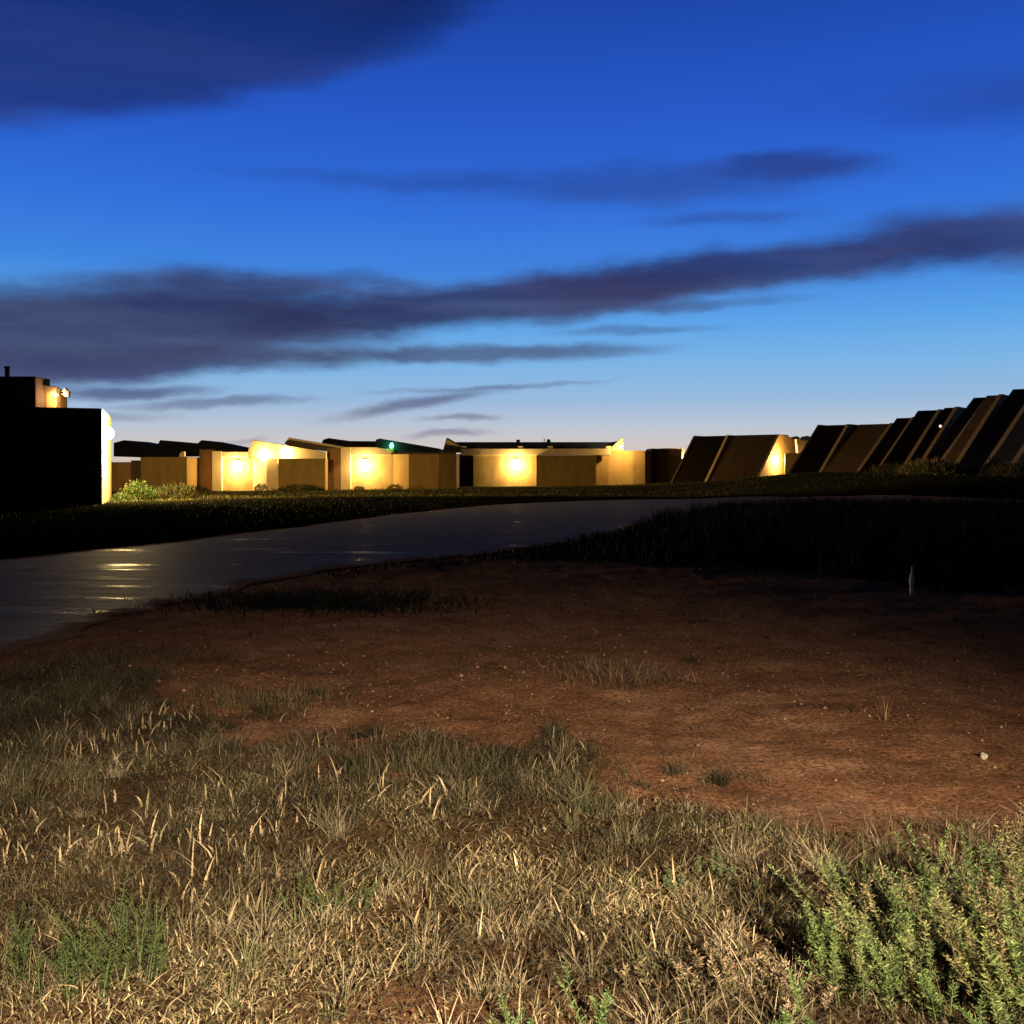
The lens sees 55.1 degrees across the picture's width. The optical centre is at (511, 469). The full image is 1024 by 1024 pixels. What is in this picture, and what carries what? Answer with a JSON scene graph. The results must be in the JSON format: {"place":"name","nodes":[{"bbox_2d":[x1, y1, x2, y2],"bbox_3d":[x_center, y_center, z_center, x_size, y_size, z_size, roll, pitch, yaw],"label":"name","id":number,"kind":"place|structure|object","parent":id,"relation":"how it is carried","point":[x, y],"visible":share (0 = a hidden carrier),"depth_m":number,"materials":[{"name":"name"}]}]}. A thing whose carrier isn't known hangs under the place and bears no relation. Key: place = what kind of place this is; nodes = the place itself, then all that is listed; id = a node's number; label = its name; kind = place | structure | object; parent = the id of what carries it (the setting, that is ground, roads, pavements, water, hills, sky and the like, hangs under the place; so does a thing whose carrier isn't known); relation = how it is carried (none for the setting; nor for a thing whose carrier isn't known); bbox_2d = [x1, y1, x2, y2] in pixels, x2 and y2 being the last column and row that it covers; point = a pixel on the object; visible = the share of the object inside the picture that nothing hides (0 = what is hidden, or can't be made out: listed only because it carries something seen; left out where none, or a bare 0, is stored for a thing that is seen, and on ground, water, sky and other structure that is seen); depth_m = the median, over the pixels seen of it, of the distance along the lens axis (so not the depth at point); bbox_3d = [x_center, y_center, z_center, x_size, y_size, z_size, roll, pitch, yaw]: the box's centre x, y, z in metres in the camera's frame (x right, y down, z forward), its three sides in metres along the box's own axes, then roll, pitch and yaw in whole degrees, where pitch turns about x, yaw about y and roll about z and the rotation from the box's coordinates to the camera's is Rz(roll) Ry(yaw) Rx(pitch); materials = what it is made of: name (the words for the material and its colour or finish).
{"place":"outdoors","nodes":[
{"label":"outdoors","id":0,"kind":"place"},
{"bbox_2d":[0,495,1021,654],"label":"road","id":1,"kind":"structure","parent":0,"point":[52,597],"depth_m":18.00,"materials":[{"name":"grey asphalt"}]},
{"bbox_2d":[0,472,1023,1023],"bbox_3d":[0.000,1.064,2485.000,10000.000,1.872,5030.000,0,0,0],"label":"ground","id":2,"kind":"structure","parent":0,"point":[986,792],"depth_m":6.27,"materials":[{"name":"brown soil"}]},
{"bbox_2d":[6,901,38,974],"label":"green weed","id":3,"kind":"object","parent":2,"relation":"on","point":[24,948],"visible":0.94,"depth_m":3.13,"materials":[{"name":"green plant"}]},
{"bbox_2d":[0,366,110,504],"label":"dark building","id":4,"kind":"structure","parent":2,"relation":"on","point":[54,450],"depth_m":44.48,"materials":[{"name":"paint"}]},
{"bbox_2d":[60,388,70,396],"bbox_3d":[-21.890,-3.739,47.800,0.770,0.482,0.334,0,0,0],"label":"flood light","id":5,"kind":"object","parent":4,"relation":"attached to","point":[67,392],"visible":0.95,"depth_m":47.70,"materials":[{"name":"paint"}]},
{"bbox_2d":[106,426,113,439],"bbox_3d":[-19.776,-1.775,48.050,0.560,0.659,0.560,0,0,0],"label":"wall lamp","id":6,"kind":"object","parent":4,"relation":"attached to","point":[109,433],"visible":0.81,"depth_m":47.89,"materials":[{"name":"paint"}]},
{"bbox_2d":[1,917,122,1007],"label":"green weed","id":7,"kind":"object","parent":2,"relation":"on","point":[80,964],"visible":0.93,"depth_m":3.00,"materials":[{"name":"green plant"}]},
{"bbox_2d":[0,659,131,694],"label":"grass tuft","id":8,"kind":"object","parent":2,"relation":"on","point":[37,679],"visible":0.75,"depth_m":7.43,"materials":[{"name":"plant"}]},
{"bbox_2d":[27,868,188,992],"bbox_3d":[-1.272,1.447,3.087,0.494,0.353,0.248,0,0,0],"label":"green weed","id":9,"kind":"object","parent":2,"relation":"on","point":[160,955],"visible":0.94,"depth_m":3.06,"materials":[{"name":"green plant"}]},
{"bbox_2d":[109,491,133,502],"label":"shrub","id":10,"kind":"object","parent":2,"relation":"on","point":[123,495],"visible":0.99,"depth_m":47.54,"materials":[{"name":"green plant"}]},
{"bbox_2d":[118,479,157,501],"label":"round shrub","id":11,"kind":"object","parent":2,"relation":"on","point":[133,485],"visible":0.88,"depth_m":48.85,"materials":[{"name":"green plant"}]},
{"bbox_2d":[1,637,285,675],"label":"grass tuft","id":12,"kind":"object","parent":2,"relation":"on","point":[146,654],"visible":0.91,"depth_m":8.30,"materials":[{"name":"plant"}]},
{"bbox_2d":[150,482,198,498],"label":"wispy grass clump","id":13,"kind":"object","parent":2,"relation":"on","point":[176,490],"visible":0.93,"depth_m":54.77,"materials":[{"name":"green plant"}]},
{"bbox_2d":[190,485,209,491],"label":"shrub","id":14,"kind":"object","parent":2,"relation":"on","point":[202,488],"visible":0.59,"depth_m":75.02,"materials":[{"name":"green plant"}]},
{"bbox_2d":[111,440,327,491],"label":"adobe house","id":15,"kind":"structure","parent":2,"relation":"on","point":[206,464],"depth_m":82.21,"materials":[{"name":"brown paint"}]},
{"bbox_2d":[233,460,241,471],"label":"wall lamp","id":16,"kind":"object","parent":15,"relation":"attached to","point":[237,465],"visible":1,"depth_m":82.40,"materials":[{"name":"glass"}]},
{"bbox_2d":[254,483,268,491],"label":"shrub","id":17,"kind":"object","parent":2,"relation":"on","point":[260,487],"visible":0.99,"depth_m":76.44,"materials":[{"name":"green plant"}]},
{"bbox_2d":[80,675,460,729],"bbox_3d":[-1.595,1.547,6.638,2.489,0.193,1.413,0,0,0],"label":"grass tuft","id":18,"kind":"object","parent":2,"relation":"on","point":[240,699],"visible":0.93,"depth_m":6.67,"materials":[{"name":"plant"}]},
{"bbox_2d":[230,663,356,677],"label":"grass tuft","id":19,"kind":"object","parent":2,"relation":"on","point":[289,671],"visible":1,"depth_m":7.80,"materials":[{"name":"plant"}]},
{"bbox_2d":[274,483,326,490],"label":"shrub","id":20,"kind":"object","parent":2,"relation":"on","point":[304,487],"visible":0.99,"depth_m":76.72,"materials":[{"name":"green plant"}]},
{"bbox_2d":[92,576,529,620],"bbox_3d":[-2.468,1.518,11.516,4.385,0.263,3.885,0,0,-37],"label":"grass tuft","id":21,"kind":"object","parent":2,"relation":"on","point":[332,600],"visible":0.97,"depth_m":11.51,"materials":[{"name":"plant"}]},
{"bbox_2d":[273,872,378,917],"bbox_3d":[-0.672,1.546,3.554,0.367,0.158,0.147,0,0,9],"label":"green weed","id":22,"kind":"object","parent":2,"relation":"on","point":[321,900],"visible":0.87,"depth_m":3.54,"materials":[{"name":"green plant"}]},
{"bbox_2d":[0,495,661,556],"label":"dark verge","id":23,"kind":"structure","parent":2,"relation":"on","point":[240,511],"depth_m":36.45,"materials":[{"name":"green plant"}]},
{"bbox_2d":[0,663,741,815],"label":"scrubby clumps","id":24,"kind":"object","parent":2,"relation":"on","point":[714,777],"visible":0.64,"depth_m":5.14,"materials":[{"name":"green plant"}]},
{"bbox_2d":[285,438,458,489],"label":"adobe house","id":25,"kind":"structure","parent":2,"relation":"on","point":[406,465],"depth_m":82.59,"materials":[{"name":"brown paint"}]},
{"bbox_2d":[360,460,369,470],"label":"wall lamp","id":26,"kind":"object","parent":25,"relation":"attached to","point":[364,465],"visible":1,"depth_m":82.49,"materials":[{"name":"glass"}]},
{"bbox_2d":[386,483,402,489],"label":"shrub","id":27,"kind":"object","parent":2,"relation":"on","point":[398,487],"visible":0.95,"depth_m":78.91,"materials":[{"name":"green plant"}]},
{"bbox_2d":[409,483,426,493],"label":"shrub","id":28,"kind":"object","parent":2,"relation":"on","point":[421,490],"visible":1,"depth_m":65.91,"materials":[{"name":"green plant"}]},
{"bbox_2d":[303,733,543,783],"bbox_3d":[-0.436,1.528,5.251,1.359,0.203,0.759,0,0,0],"label":"grass tuft","id":29,"kind":"object","parent":2,"relation":"on","point":[411,765],"visible":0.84,"depth_m":5.25,"materials":[{"name":"plant"}]},
{"bbox_2d":[0,700,995,1023],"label":"pale dead stalks","id":30,"kind":"object","parent":2,"relation":"on","point":[192,866],"visible":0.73,"depth_m":4.09,"materials":[{"name":"beige plant"}]},
{"bbox_2d":[0,642,1021,860],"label":"green grass","id":31,"kind":"structure","parent":2,"relation":"on","point":[323,693],"depth_m":5.24,"materials":[{"name":"plant"}]},
{"bbox_2d":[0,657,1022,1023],"bbox_3d":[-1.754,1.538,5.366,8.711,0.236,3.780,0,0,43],"label":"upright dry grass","id":32,"kind":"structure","parent":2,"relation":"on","point":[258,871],"depth_m":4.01,"materials":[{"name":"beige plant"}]},
{"bbox_2d":[489,995,534,1023],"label":"bright sprig","id":33,"kind":"object","parent":2,"relation":"on","point":[506,1013],"visible":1,"depth_m":2.74,"materials":[{"name":"green plant"}]},
{"bbox_2d":[113,585,1010,817],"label":"sparse dirt weeds","id":34,"kind":"object","parent":2,"relation":"on","point":[668,595],"visible":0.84,"depth_m":8.09,"materials":[{"name":"green plant"}]},
{"bbox_2d":[443,438,683,486],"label":"adobe house","id":35,"kind":"structure","parent":2,"relation":"on","point":[548,463],"depth_m":92.20,"materials":[{"name":"brown paint"}]},
{"bbox_2d":[511,460,520,469],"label":"wall lamp","id":36,"kind":"object","parent":35,"relation":"attached to","point":[515,464],"visible":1,"depth_m":91.98,"materials":[{"name":"glass"}]},
{"bbox_2d":[554,957,614,1023],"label":"bright sprig","id":37,"kind":"object","parent":2,"relation":"on","point":[600,1015],"visible":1,"depth_m":2.76,"materials":[{"name":"green plant"}]},
{"bbox_2d":[509,650,733,695],"bbox_3d":[0.713,1.503,7.313,1.785,0.206,1.135,0,0,0],"label":"grass tuft","id":38,"kind":"object","parent":2,"relation":"on","point":[611,674],"visible":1,"depth_m":7.35,"materials":[{"name":"plant"}]},
{"bbox_2d":[323,489,1023,594],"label":"dark scrub","id":39,"kind":"object","parent":2,"relation":"on","point":[952,535],"visible":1,"depth_m":18.77,"materials":[{"name":"green plant"}]},
{"bbox_2d":[670,435,732,482],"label":"sloped building","id":40,"kind":"structure","parent":2,"relation":"on","point":[701,458],"depth_m":93.69,"materials":[{"name":"beige paint"}]},
{"bbox_2d":[663,846,763,896],"bbox_3d":[0.760,1.532,3.741,0.378,0.160,0.161,0,0,0],"label":"green weed","id":41,"kind":"object","parent":2,"relation":"on","point":[681,881],"visible":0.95,"depth_m":3.74,"materials":[{"name":"green plant"}]},
{"bbox_2d":[614,936,838,1021],"bbox_3d":[0.661,1.538,2.986,0.630,0.184,0.327,0,0,31],"label":"dead weed","id":42,"kind":"object","parent":2,"relation":"on","point":[780,978],"visible":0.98,"depth_m":2.99,"materials":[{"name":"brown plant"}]},
{"bbox_2d":[710,434,809,480],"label":"sloped building","id":43,"kind":"structure","parent":2,"relation":"on","point":[746,456],"depth_m":91.19,"materials":[{"name":"brown paint"}]},
{"bbox_2d":[767,1006,814,1023],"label":"bright sprig","id":44,"kind":"object","parent":2,"relation":"on","point":[787,1020],"visible":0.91,"depth_m":2.72,"materials":[{"name":"green plant"}]},
{"bbox_2d":[788,424,858,473],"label":"sloped building","id":45,"kind":"structure","parent":2,"relation":"on","point":[823,446],"depth_m":81.24,"materials":[{"name":"beige paint"}]},
{"bbox_2d":[824,423,892,471],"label":"sloped building","id":46,"kind":"structure","parent":2,"relation":"on","point":[855,452],"depth_m":79.42,"materials":[{"name":"brown paint"}]},
{"bbox_2d":[787,852,964,1023],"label":"sage shrub","id":47,"kind":"object","parent":2,"relation":"on","point":[859,966],"visible":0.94,"depth_m":2.86,"materials":[{"name":"green plant"}]},
{"bbox_2d":[877,697,892,720],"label":"grass tuft","id":48,"kind":"object","parent":2,"relation":"on","point":[886,711],"visible":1,"depth_m":6.14,"materials":[{"name":"plant"}]},
{"bbox_2d":[859,417,912,471],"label":"sloped building","id":49,"kind":"structure","parent":2,"relation":"on","point":[887,443],"depth_m":76.18,"materials":[{"name":"beige paint"}]},
{"bbox_2d":[864,461,917,473],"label":"wispy grass clump","id":50,"kind":"object","parent":2,"relation":"on","point":[879,468],"visible":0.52,"depth_m":55.82,"materials":[{"name":"green plant"}]},
{"bbox_2d":[767,802,1023,1006],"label":"sage shrub","id":51,"kind":"object","parent":2,"relation":"on","point":[1015,875],"visible":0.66,"depth_m":3.03,"materials":[{"name":"green plant"}]},
{"bbox_2d":[877,409,942,471],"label":"sloped building","id":52,"kind":"structure","parent":2,"relation":"on","point":[913,436],"depth_m":72.54,"materials":[{"name":"beige paint"}]},
{"bbox_2d":[909,566,914,594],"bbox_3d":[4.965,1.379,12.185,0.067,0.350,0.067,0,0,23],"label":"marker stake","id":53,"kind":"object","parent":2,"relation":"on","point":[911,582],"visible":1,"depth_m":12.16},
{"bbox_2d":[894,455,969,475],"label":"wispy grass clump","id":54,"kind":"object","parent":2,"relation":"on","point":[927,466],"visible":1,"depth_m":49.56,"materials":[{"name":"green plant"}]},
{"bbox_2d":[910,407,964,471],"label":"sloped building","id":55,"kind":"structure","parent":2,"relation":"on","point":[946,420],"depth_m":70.08,"materials":[{"name":"beige paint"}]},
{"bbox_2d":[862,798,1023,864],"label":"grass tuft","id":56,"kind":"object","parent":2,"relation":"on","point":[958,830],"visible":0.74,"depth_m":4.22,"materials":[{"name":"green plant"}]},
{"bbox_2d":[921,397,985,473],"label":"sloped building","id":57,"kind":"structure","parent":2,"relation":"on","point":[944,446],"depth_m":63.66,"materials":[{"name":"beige paint"}]},
{"bbox_2d":[938,394,1007,473],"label":"sloped building","id":58,"kind":"structure","parent":2,"relation":"on","point":[987,410],"depth_m":60.94,"materials":[{"name":"brown paint"}]},
{"bbox_2d":[933,877,1023,1023],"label":"sage shrub","id":59,"kind":"object","parent":2,"relation":"on","point":[995,993],"visible":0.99,"depth_m":2.74,"materials":[{"name":"green plant"}]},
{"bbox_2d":[980,752,987,759],"bbox_3d":[2.578,1.569,5.365,0.039,0.042,0.031,0,0,-27],"label":"rock","id":60,"kind":"object","parent":2,"relation":"on","point":[982,756],"visible":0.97,"depth_m":5.36,"materials":[{"name":"beige stone"}]},
{"bbox_2d":[952,389,1023,475],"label":"sloped building","id":61,"kind":"structure","parent":2,"relation":"on","point":[998,429],"depth_m":55.58,"materials":[{"name":"beige paint"}]},
{"bbox_2d":[980,456,999,476],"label":"shrub","id":62,"kind":"object","parent":2,"relation":"on","point":[987,469],"visible":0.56,"depth_m":46.16,"materials":[{"name":"green plant"}]},
{"bbox_2d":[961,837,1023,904],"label":"spiky weed","id":63,"kind":"object","parent":2,"relation":"on","point":[1004,878],"visible":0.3,"depth_m":3.60,"materials":[{"name":"green plant"}]},
{"bbox_2d":[979,416,1023,475],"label":"sloped building","id":64,"kind":"structure","parent":2,"relation":"on","point":[1011,448],"depth_m":50.72,"materials":[{"name":"brown paint"}]},
{"bbox_2d":[986,459,1023,477],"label":"wispy grass clump","id":65,"kind":"object","parent":2,"relation":"on","point":[1004,469],"visible":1,"depth_m":44.87,"materials":[{"name":"green plant"}]},
{"bbox_2d":[0,652,1023,1023],"bbox_3d":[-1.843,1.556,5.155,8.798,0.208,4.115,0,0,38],"label":"dry grass","id":66,"kind":"structure","parent":0,"point":[668,918],"depth_m":3.70,"materials":[{"name":"beige plant"}]},
{"bbox_2d":[0,0,1023,461],"label":"sky","id":67,"kind":"structure","parent":0,"point":[648,224],"materials":[{"name":"blue"}]},
{"bbox_2d":[103,587,1023,853],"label":"dirt litter","id":68,"kind":"object","parent":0,"point":[625,670],"visible":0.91,"depth_m":7.89,"materials":[{"name":"brown soil"}]},
{"bbox_2d":[107,470,1021,501],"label":"lawn","id":69,"kind":"structure","parent":0,"point":[349,491],"depth_m":63.68,"materials":[{"name":"green plant"}]}
]}

